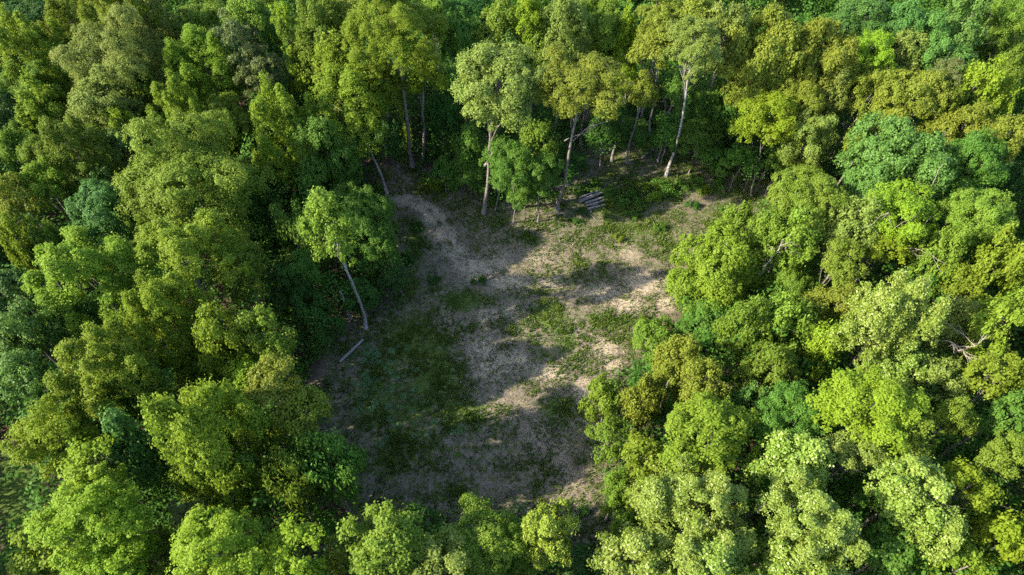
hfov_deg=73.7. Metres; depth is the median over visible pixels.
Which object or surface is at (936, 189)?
tree
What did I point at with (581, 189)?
shrub
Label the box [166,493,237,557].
tree
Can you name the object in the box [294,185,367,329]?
tree
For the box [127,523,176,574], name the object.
tree
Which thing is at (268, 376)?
tree
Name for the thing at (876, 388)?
tree
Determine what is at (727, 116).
tree
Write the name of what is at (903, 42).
tree
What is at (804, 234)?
tree
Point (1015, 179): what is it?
tree
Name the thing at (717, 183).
shrub
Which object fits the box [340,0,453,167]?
tree
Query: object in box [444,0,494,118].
tree
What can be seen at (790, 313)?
tree
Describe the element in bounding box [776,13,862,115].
tree
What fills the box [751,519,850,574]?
tree
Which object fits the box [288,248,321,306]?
tree
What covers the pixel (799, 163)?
tree
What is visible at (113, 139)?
tree
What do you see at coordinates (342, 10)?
tree
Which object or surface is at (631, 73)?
tree
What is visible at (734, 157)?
tree
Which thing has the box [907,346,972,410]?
tree
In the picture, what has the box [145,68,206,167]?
tree
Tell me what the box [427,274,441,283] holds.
shrub
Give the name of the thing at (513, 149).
tree
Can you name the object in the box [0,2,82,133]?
tree
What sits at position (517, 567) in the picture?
tree
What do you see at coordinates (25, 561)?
tree
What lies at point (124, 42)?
tree
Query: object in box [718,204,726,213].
shrub
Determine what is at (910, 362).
tree
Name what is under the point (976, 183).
tree
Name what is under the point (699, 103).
tree
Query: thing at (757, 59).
tree
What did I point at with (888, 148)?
tree
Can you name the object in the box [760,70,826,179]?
tree
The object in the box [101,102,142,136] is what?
tree
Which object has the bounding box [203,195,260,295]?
tree
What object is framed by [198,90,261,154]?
tree
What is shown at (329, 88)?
tree
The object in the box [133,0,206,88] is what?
tree
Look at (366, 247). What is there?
tree
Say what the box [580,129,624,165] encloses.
tree
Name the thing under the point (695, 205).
shrub
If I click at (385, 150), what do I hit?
sapling
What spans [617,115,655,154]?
tree
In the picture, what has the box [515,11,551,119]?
tree
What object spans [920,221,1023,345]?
tree
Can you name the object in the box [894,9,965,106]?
tree
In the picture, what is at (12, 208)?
tree
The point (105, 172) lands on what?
tree
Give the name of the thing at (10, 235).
tree
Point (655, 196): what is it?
shrub
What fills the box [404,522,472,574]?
tree
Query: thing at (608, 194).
shrub
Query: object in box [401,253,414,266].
shrub
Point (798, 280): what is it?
tree
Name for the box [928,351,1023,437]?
tree
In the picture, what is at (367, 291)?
tree
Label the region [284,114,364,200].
tree
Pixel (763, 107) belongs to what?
tree
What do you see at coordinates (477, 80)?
tree
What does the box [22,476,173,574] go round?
tree
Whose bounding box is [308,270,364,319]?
sapling
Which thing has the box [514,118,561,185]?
tree
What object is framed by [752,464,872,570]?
tree
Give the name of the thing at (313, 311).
tree
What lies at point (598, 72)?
tree
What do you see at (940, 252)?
tree
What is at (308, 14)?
tree
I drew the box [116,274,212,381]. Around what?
tree
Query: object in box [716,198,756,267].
tree
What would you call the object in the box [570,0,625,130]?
tree
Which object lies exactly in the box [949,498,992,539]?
tree
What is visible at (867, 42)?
tree
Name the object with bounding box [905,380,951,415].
tree
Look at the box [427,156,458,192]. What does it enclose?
tree
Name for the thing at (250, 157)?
tree
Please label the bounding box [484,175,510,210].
sapling
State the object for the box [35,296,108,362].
tree
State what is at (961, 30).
tree
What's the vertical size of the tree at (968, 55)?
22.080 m
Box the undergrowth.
[0,0,1023,574]
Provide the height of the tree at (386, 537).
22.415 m
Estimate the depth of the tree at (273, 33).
99.78 m
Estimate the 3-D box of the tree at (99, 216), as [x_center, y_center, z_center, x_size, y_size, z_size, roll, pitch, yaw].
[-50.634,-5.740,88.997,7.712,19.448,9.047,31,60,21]
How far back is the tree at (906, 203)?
79.31 m
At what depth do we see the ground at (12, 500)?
91.08 m
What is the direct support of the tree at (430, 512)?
on the ground at (12, 500)
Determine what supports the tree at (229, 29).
on the ground at (12, 500)
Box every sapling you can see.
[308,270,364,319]
[364,242,412,287]
[367,128,402,164]
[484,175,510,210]
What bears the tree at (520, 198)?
on the ground at (12, 500)
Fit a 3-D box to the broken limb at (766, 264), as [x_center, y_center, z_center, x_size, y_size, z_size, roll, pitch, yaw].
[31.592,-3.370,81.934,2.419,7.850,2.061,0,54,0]
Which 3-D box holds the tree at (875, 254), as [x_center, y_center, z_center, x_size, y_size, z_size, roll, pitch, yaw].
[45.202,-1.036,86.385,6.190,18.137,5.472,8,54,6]
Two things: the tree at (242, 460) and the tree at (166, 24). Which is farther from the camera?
the tree at (166, 24)
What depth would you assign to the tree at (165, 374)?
69.54 m
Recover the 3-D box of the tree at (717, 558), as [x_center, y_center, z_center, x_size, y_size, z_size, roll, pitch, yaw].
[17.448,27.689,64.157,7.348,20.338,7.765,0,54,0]
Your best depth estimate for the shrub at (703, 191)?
106.60 m
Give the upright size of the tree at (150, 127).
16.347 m
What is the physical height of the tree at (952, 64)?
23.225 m
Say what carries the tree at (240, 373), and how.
on the ground at (12, 500)
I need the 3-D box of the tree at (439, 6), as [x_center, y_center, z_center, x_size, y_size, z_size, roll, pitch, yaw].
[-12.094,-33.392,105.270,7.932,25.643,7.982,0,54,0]
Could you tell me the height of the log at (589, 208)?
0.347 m
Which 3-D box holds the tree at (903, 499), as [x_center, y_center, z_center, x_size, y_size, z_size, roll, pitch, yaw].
[35.351,22.458,66.415,7.128,22.861,7.337,-20,56,-14]
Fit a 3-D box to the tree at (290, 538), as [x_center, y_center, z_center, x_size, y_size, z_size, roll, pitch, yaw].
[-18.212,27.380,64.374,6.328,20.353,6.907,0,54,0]
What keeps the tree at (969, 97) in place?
on the ground at (12, 500)
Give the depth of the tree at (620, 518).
67.34 m
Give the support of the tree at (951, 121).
on the ground at (12, 500)
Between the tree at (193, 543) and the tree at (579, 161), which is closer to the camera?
the tree at (193, 543)
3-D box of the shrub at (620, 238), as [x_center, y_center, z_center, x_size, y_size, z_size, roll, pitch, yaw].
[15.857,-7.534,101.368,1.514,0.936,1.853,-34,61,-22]
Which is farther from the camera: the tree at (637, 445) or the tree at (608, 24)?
the tree at (608, 24)
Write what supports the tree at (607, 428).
on the ground at (12, 500)
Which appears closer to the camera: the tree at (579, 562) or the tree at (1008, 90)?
the tree at (579, 562)
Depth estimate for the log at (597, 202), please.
105.46 m
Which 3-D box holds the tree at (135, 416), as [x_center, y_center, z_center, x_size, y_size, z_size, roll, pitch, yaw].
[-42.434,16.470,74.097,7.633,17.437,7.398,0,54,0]
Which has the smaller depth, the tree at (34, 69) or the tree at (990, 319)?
the tree at (990, 319)
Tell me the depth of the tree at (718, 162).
104.03 m
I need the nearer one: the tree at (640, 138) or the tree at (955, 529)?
the tree at (955, 529)
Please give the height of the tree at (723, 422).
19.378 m
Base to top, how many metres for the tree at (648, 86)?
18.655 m
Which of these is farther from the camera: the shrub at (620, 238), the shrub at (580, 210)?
the shrub at (580, 210)
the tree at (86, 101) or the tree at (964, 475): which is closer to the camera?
the tree at (964, 475)
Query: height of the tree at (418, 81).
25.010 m
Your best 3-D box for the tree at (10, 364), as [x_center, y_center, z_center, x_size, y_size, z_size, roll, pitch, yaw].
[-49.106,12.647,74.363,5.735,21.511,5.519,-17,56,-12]
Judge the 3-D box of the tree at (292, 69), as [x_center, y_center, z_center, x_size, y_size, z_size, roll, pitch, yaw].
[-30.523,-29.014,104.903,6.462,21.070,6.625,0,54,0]
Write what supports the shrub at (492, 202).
on the ground at (12, 500)
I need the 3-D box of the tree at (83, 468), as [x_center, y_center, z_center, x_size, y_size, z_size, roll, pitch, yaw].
[-38.480,21.289,68.800,5.803,20.353,6.941,-21,57,-15]
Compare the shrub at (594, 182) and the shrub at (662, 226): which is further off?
the shrub at (594, 182)
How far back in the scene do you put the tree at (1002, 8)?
95.98 m
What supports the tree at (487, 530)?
on the ground at (12, 500)
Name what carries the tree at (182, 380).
on the ground at (12, 500)
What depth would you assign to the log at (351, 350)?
89.96 m
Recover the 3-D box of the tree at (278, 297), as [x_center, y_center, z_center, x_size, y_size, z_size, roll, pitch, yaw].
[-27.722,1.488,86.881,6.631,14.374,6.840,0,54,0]
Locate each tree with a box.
[0,0,64,73]
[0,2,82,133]
[0,59,66,132]
[0,90,60,180]
[0,119,73,216]
[0,171,79,272]
[0,212,80,308]
[0,263,73,350]
[0,297,78,382]
[0,348,77,412]
[0,393,103,480]
[4,520,84,574]
[11,70,82,161]
[13,134,82,219]
[17,154,97,247]
[18,221,161,351]
[22,214,98,304]
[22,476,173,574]
[32,112,134,234]
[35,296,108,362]
[36,0,101,63]
[40,316,172,428]
[48,0,176,114]
[53,432,170,522]
[54,391,145,458]
[59,521,160,574]
[60,162,123,232]
[64,177,151,276]
[65,63,150,175]
[76,0,158,111]
[89,165,138,231]
[92,399,184,506]
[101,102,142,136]
[102,125,157,207]
[107,354,174,412]
[109,107,279,269]
[113,60,168,143]
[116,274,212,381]
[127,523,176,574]
[131,207,253,329]
[132,0,167,36]
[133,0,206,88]
[135,118,181,196]
[137,374,294,513]
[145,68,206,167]
[161,22,256,112]
[164,503,274,574]
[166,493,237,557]
[172,0,240,107]
[173,336,229,393]
[191,299,268,386]
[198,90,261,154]
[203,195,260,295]
[208,7,271,137]
[208,240,267,326]
[212,123,249,159]
[216,0,275,89]
[220,168,290,235]
[225,207,267,295]
[227,353,287,436]
[229,445,286,518]
[231,41,286,149]
[235,303,305,402]
[238,151,279,184]
[240,352,313,449]
[242,0,285,80]
[243,396,285,454]
[248,69,326,201]
[253,442,324,524]
[259,260,316,323]
[260,510,334,574]
[264,34,300,109]
[267,0,314,116]
[269,198,331,288]
[270,384,335,467]
[274,0,367,124]
[281,42,324,137]
[283,71,329,118]
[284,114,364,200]
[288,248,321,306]
[288,426,369,512]
[289,291,346,353]
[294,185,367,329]
[306,26,363,164]
[308,61,394,194]
[323,534,354,574]
[329,0,366,44]
[329,180,362,219]
[336,497,429,574]
[339,275,380,317]
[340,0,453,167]
[340,184,399,264]
[345,213,401,278]
[358,61,410,168]
[374,115,407,175]
[375,260,407,295]
[398,20,448,162]
[402,502,440,537]
[403,0,449,101]
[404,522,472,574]
[421,87,461,155]
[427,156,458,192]
[430,490,528,574]
[433,5,488,123]
[443,151,491,194]
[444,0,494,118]
[448,39,542,215]
[449,119,485,173]
[473,0,523,137]
[478,134,532,223]
[485,26,522,135]
[491,549,535,574]
[506,179,538,219]
[509,0,550,112]
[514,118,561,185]
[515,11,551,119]
[516,496,580,571]
[517,144,564,222]
[526,0,592,139]
[529,42,633,212]
[555,151,602,174]
[560,541,604,574]
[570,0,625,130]
[577,368,623,426]
[579,49,606,146]
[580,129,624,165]
[582,27,615,135]
[584,101,629,168]
[584,411,632,463]
[586,519,679,574]
[591,464,632,520]
[603,0,638,97]
[608,508,645,558]
[610,64,638,162]
[612,426,668,490]
[616,371,669,428]
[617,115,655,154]
[621,472,662,529]
[623,454,761,574]
[624,16,676,158]
[625,65,665,163]
[628,315,676,362]
[632,0,683,144]
[644,330,705,411]
[650,105,689,165]
[656,69,692,162]
[657,13,725,177]
[657,390,762,483]
[661,218,762,331]
[668,0,720,142]
[668,355,731,415]
[670,283,736,342]
[670,524,760,574]
[672,111,724,173]
[684,76,730,143]
[694,0,752,154]
[699,144,734,178]
[708,83,750,147]
[711,293,774,383]
[716,0,815,148]
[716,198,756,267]
[725,141,758,190]
[726,88,802,196]
[728,378,772,436]
[731,341,801,393]
[735,148,771,191]
[737,426,836,526]
[737,528,773,574]
[740,210,782,276]
[748,286,823,364]
[749,374,829,472]
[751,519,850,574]
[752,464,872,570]
[756,256,827,309]
[757,198,815,272]
[758,203,822,272]
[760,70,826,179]
[760,141,795,196]
[766,163,850,268]
[775,146,822,181]
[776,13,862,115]
[776,105,839,194]
[793,429,893,514]
[794,63,855,174]
[796,316,857,388]
[798,281,860,361]
[803,364,933,469]
[814,236,871,291]
[819,28,896,151]
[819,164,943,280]
[819,192,885,278]
[822,0,901,57]
[823,61,894,174]
[824,166,895,257]
[825,95,872,162]
[827,266,954,388]
[832,108,957,237]
[837,112,882,186]
[840,466,894,511]
[844,174,941,286]
[845,416,938,505]
[846,222,918,296]
[847,508,940,574]
[850,499,971,574]
[854,338,929,404]
[855,450,963,532]
[857,67,964,183]
[881,27,930,71]
[883,0,930,71]
[884,168,951,248]
[886,218,977,329]
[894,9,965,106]
[894,392,979,469]
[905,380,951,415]
[907,53,964,124]
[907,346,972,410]
[909,292,985,376]
[912,429,1023,513]
[913,53,1009,182]
[914,41,977,124]
[915,0,992,104]
[916,127,1010,248]
[918,99,995,194]
[918,262,990,336]
[918,527,1001,574]
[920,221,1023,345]
[922,501,1023,570]
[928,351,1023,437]
[928,455,1010,514]
[930,172,992,243]
[932,386,1023,461]
[936,112,1023,221]
[936,186,1019,259]
[942,0,1023,110]
[942,86,994,150]
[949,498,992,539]
[955,281,1023,374]
[962,14,1023,84]
[973,163,1023,222]
[986,74,1023,118]
[993,43,1023,83]
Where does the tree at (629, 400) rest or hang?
on the ground at (12, 500)
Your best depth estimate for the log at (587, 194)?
105.87 m
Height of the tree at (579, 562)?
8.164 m
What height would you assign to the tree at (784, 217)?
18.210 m
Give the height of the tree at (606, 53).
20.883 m
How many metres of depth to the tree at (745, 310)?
76.03 m
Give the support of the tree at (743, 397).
on the ground at (12, 500)
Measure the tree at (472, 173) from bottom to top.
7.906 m
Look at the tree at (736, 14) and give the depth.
92.73 m
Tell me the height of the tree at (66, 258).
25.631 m
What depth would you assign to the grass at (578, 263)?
92.48 m
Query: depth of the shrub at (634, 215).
103.47 m
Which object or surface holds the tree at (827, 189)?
on the ground at (12, 500)
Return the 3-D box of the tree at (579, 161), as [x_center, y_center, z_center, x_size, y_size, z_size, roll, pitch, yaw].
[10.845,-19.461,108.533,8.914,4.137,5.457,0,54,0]
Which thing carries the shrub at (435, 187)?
on the ground at (12, 500)
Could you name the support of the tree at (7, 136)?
on the ground at (12, 500)
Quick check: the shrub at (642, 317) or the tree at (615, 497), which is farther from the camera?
the shrub at (642, 317)
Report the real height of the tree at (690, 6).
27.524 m
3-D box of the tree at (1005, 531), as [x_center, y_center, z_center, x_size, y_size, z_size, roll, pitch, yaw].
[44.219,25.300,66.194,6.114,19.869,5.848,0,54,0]
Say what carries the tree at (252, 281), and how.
on the ground at (12, 500)
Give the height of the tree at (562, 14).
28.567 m
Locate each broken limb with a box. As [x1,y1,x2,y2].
[760,234,793,274]
[943,321,990,360]
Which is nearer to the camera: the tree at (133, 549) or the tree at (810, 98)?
the tree at (133, 549)
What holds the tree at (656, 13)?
on the ground at (12, 500)
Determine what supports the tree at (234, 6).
on the ground at (12, 500)
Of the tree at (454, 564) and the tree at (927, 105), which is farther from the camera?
the tree at (927, 105)
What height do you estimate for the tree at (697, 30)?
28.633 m
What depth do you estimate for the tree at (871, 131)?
90.99 m
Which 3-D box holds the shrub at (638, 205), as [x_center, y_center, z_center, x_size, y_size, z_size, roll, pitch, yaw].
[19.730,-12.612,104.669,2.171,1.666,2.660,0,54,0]
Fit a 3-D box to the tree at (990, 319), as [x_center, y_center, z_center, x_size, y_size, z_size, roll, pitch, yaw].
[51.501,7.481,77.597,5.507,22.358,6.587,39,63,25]
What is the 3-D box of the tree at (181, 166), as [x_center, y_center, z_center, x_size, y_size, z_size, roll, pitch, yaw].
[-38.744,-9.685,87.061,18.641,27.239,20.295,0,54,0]
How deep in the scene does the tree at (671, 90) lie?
98.67 m
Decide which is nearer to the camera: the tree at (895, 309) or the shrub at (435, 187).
the tree at (895, 309)
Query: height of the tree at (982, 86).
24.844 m
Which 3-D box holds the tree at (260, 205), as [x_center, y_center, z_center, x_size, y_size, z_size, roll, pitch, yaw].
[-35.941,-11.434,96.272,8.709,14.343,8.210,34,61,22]
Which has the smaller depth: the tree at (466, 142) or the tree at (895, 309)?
the tree at (895, 309)
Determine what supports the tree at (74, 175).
on the ground at (12, 500)
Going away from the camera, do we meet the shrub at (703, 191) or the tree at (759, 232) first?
the tree at (759, 232)
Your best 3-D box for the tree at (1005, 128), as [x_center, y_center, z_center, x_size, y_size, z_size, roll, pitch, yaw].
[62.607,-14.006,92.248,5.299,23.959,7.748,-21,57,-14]
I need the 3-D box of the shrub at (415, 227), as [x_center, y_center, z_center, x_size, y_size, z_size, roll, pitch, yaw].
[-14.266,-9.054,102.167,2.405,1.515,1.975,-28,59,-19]
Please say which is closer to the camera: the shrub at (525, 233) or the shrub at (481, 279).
the shrub at (481, 279)
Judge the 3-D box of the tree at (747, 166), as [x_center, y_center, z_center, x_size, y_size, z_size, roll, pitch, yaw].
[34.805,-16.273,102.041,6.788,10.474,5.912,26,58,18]
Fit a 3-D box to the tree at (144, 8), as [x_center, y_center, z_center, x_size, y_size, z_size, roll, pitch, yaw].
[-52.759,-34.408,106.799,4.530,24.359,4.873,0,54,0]
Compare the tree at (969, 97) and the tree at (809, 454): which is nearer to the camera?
the tree at (809, 454)
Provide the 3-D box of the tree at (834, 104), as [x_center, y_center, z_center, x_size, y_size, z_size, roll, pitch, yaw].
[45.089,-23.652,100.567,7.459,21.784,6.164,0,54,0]
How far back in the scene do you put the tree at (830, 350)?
75.09 m
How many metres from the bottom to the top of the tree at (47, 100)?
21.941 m
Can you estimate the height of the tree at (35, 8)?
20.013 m
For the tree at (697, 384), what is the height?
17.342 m
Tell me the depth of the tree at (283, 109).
88.98 m
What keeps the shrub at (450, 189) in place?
on the ground at (12, 500)
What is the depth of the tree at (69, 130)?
86.57 m
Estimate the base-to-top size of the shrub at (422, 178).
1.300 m
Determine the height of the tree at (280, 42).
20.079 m
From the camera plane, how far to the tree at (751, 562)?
63.26 m
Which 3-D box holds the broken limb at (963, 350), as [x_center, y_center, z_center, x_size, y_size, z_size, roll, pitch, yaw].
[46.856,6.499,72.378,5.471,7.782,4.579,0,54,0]
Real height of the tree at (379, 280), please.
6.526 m
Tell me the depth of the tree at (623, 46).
97.67 m
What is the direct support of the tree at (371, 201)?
on the ground at (12, 500)
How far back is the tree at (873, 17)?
97.14 m
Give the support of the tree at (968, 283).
on the ground at (12, 500)
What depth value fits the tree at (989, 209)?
78.74 m
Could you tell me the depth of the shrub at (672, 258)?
98.55 m
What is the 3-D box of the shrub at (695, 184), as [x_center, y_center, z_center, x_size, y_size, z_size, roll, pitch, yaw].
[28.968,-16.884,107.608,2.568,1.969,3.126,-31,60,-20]
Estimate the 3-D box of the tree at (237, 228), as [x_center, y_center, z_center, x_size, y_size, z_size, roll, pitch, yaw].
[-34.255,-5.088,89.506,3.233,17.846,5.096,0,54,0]
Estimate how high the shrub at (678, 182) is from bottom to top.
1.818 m
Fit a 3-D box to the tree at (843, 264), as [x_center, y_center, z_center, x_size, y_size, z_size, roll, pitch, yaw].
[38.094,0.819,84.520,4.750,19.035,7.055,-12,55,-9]
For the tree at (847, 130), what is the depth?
98.23 m
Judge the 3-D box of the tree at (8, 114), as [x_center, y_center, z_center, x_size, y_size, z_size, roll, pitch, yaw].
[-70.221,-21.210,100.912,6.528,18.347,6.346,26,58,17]
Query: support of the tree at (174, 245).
on the ground at (12, 500)
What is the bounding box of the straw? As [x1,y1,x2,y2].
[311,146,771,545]
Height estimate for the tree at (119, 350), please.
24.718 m
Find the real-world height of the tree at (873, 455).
20.925 m
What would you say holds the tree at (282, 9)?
on the ground at (12, 500)
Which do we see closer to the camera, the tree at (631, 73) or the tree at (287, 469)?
the tree at (287, 469)
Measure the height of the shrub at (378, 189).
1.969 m
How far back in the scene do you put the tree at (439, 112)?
103.34 m
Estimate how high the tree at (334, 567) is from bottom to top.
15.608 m
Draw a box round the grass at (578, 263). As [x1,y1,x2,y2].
[306,139,779,568]
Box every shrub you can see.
[365,182,383,195]
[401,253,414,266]
[409,220,425,232]
[417,170,429,183]
[422,181,447,197]
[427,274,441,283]
[441,183,454,192]
[470,275,485,285]
[487,196,498,206]
[522,229,535,240]
[570,216,582,226]
[572,177,590,198]
[576,501,593,521]
[577,207,584,214]
[586,176,603,194]
[602,180,620,200]
[606,199,614,207]
[612,232,624,242]
[616,188,637,206]
[623,209,643,220]
[634,197,646,211]
[634,313,649,326]
[641,182,662,201]
[651,177,681,197]
[653,223,666,231]
[669,253,683,265]
[674,177,689,191]
[685,199,700,210]
[688,172,704,189]
[697,184,713,194]
[709,173,725,193]
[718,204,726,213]
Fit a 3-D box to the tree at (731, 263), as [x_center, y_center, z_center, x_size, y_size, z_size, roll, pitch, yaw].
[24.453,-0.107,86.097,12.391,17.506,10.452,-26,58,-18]
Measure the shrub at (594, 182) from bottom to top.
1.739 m
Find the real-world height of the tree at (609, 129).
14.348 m
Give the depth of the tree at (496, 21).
95.73 m
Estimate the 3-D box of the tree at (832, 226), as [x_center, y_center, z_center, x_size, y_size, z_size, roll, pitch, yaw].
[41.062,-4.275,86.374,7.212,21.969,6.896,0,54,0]
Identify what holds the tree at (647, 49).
on the ground at (12, 500)
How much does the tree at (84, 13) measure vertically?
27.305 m
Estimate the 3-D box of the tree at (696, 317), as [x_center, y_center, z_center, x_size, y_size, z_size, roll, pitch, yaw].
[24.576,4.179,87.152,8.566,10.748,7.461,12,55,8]
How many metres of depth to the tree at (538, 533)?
59.99 m
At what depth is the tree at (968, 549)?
59.83 m
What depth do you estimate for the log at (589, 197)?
105.23 m
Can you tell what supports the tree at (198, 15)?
on the ground at (12, 500)
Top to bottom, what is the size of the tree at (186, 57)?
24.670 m
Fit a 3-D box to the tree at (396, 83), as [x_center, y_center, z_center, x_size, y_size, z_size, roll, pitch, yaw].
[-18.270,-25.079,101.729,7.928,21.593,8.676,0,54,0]
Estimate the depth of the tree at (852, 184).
86.30 m
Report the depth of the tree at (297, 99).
103.05 m
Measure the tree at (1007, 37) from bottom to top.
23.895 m
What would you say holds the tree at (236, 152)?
on the ground at (12, 500)
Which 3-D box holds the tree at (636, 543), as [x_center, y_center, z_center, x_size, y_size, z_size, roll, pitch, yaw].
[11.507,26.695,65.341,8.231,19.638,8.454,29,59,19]
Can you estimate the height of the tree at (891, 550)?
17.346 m
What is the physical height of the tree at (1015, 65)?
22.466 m
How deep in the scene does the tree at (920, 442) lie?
62.52 m
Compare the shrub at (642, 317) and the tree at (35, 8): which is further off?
the tree at (35, 8)
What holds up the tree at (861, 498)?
on the ground at (12, 500)
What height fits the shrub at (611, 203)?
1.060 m
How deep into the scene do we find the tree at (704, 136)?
101.96 m
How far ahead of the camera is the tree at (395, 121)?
102.32 m
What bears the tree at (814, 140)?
on the ground at (12, 500)
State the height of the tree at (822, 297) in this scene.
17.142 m
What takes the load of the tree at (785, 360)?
on the ground at (12, 500)
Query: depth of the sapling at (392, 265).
88.82 m
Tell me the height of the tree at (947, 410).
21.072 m
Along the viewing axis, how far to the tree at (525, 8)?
94.41 m
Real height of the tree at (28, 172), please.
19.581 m
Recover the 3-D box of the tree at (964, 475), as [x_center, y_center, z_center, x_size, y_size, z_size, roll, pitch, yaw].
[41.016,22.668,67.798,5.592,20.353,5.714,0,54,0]
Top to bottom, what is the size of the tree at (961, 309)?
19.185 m
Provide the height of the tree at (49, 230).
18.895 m
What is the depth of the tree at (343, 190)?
89.99 m
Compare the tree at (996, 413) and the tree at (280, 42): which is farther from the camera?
the tree at (280, 42)
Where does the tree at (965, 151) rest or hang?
on the ground at (12, 500)
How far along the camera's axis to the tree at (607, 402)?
75.97 m
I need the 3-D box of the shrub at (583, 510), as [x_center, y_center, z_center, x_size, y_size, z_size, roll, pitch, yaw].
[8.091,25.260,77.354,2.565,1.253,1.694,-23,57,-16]
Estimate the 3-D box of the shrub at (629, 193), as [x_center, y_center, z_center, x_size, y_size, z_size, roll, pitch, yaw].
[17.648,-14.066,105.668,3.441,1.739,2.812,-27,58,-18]
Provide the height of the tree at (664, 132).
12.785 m
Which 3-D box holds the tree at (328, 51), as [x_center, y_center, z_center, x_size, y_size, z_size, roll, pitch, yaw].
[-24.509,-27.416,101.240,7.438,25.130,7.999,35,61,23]
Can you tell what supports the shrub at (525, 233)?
on the ground at (12, 500)
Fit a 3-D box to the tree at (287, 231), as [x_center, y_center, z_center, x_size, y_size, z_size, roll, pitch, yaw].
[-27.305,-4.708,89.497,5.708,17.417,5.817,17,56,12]
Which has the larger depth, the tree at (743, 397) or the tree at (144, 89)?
the tree at (144, 89)
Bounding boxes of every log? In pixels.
[339,339,363,362]
[578,192,601,202]
[579,189,599,198]
[585,196,603,203]
[585,199,603,206]
[587,204,604,212]
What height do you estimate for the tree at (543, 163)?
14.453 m
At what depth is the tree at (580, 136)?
109.55 m
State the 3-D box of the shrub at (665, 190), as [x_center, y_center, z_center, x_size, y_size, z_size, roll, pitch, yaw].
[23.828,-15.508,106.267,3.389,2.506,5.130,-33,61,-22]
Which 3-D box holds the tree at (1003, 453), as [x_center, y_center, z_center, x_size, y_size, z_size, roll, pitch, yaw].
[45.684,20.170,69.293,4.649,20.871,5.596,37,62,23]
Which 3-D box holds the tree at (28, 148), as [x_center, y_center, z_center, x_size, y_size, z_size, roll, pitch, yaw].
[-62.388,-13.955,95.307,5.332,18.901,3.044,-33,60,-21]
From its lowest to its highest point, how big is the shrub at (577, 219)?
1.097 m
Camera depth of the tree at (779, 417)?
67.51 m
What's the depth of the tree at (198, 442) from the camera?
61.85 m
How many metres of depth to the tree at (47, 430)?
62.94 m
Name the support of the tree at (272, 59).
on the ground at (12, 500)
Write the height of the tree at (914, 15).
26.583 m
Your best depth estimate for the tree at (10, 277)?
76.55 m
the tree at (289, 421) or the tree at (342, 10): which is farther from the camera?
the tree at (342, 10)
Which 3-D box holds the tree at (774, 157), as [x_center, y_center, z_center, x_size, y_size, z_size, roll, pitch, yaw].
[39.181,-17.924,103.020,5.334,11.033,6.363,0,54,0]
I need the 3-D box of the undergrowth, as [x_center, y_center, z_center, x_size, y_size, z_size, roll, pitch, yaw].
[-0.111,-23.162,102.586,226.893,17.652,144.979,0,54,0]
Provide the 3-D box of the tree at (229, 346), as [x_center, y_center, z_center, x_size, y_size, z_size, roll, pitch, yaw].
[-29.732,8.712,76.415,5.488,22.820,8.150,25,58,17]
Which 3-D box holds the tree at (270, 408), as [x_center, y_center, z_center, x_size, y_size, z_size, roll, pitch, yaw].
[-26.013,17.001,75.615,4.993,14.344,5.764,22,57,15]
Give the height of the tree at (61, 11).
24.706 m
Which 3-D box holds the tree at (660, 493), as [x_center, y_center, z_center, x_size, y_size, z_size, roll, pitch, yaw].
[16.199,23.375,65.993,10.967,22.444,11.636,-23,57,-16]
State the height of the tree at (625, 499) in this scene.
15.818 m
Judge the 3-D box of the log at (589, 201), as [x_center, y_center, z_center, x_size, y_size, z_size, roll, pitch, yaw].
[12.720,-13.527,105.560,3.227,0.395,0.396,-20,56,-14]
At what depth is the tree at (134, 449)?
65.60 m
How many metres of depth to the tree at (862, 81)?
94.49 m
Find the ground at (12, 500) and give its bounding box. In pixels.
[0,0,1023,574]
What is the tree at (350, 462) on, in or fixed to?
on the ground at (12, 500)
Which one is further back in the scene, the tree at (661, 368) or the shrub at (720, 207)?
the shrub at (720, 207)
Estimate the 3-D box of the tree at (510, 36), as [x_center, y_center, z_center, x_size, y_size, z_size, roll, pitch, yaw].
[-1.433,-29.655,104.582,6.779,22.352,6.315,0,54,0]
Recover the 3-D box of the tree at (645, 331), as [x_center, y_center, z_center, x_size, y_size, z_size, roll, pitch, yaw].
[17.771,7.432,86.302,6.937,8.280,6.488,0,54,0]
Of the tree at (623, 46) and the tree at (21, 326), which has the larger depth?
the tree at (623, 46)
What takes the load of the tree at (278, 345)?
on the ground at (12, 500)
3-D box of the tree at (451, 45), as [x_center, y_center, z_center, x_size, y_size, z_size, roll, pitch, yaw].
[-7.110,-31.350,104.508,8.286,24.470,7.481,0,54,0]

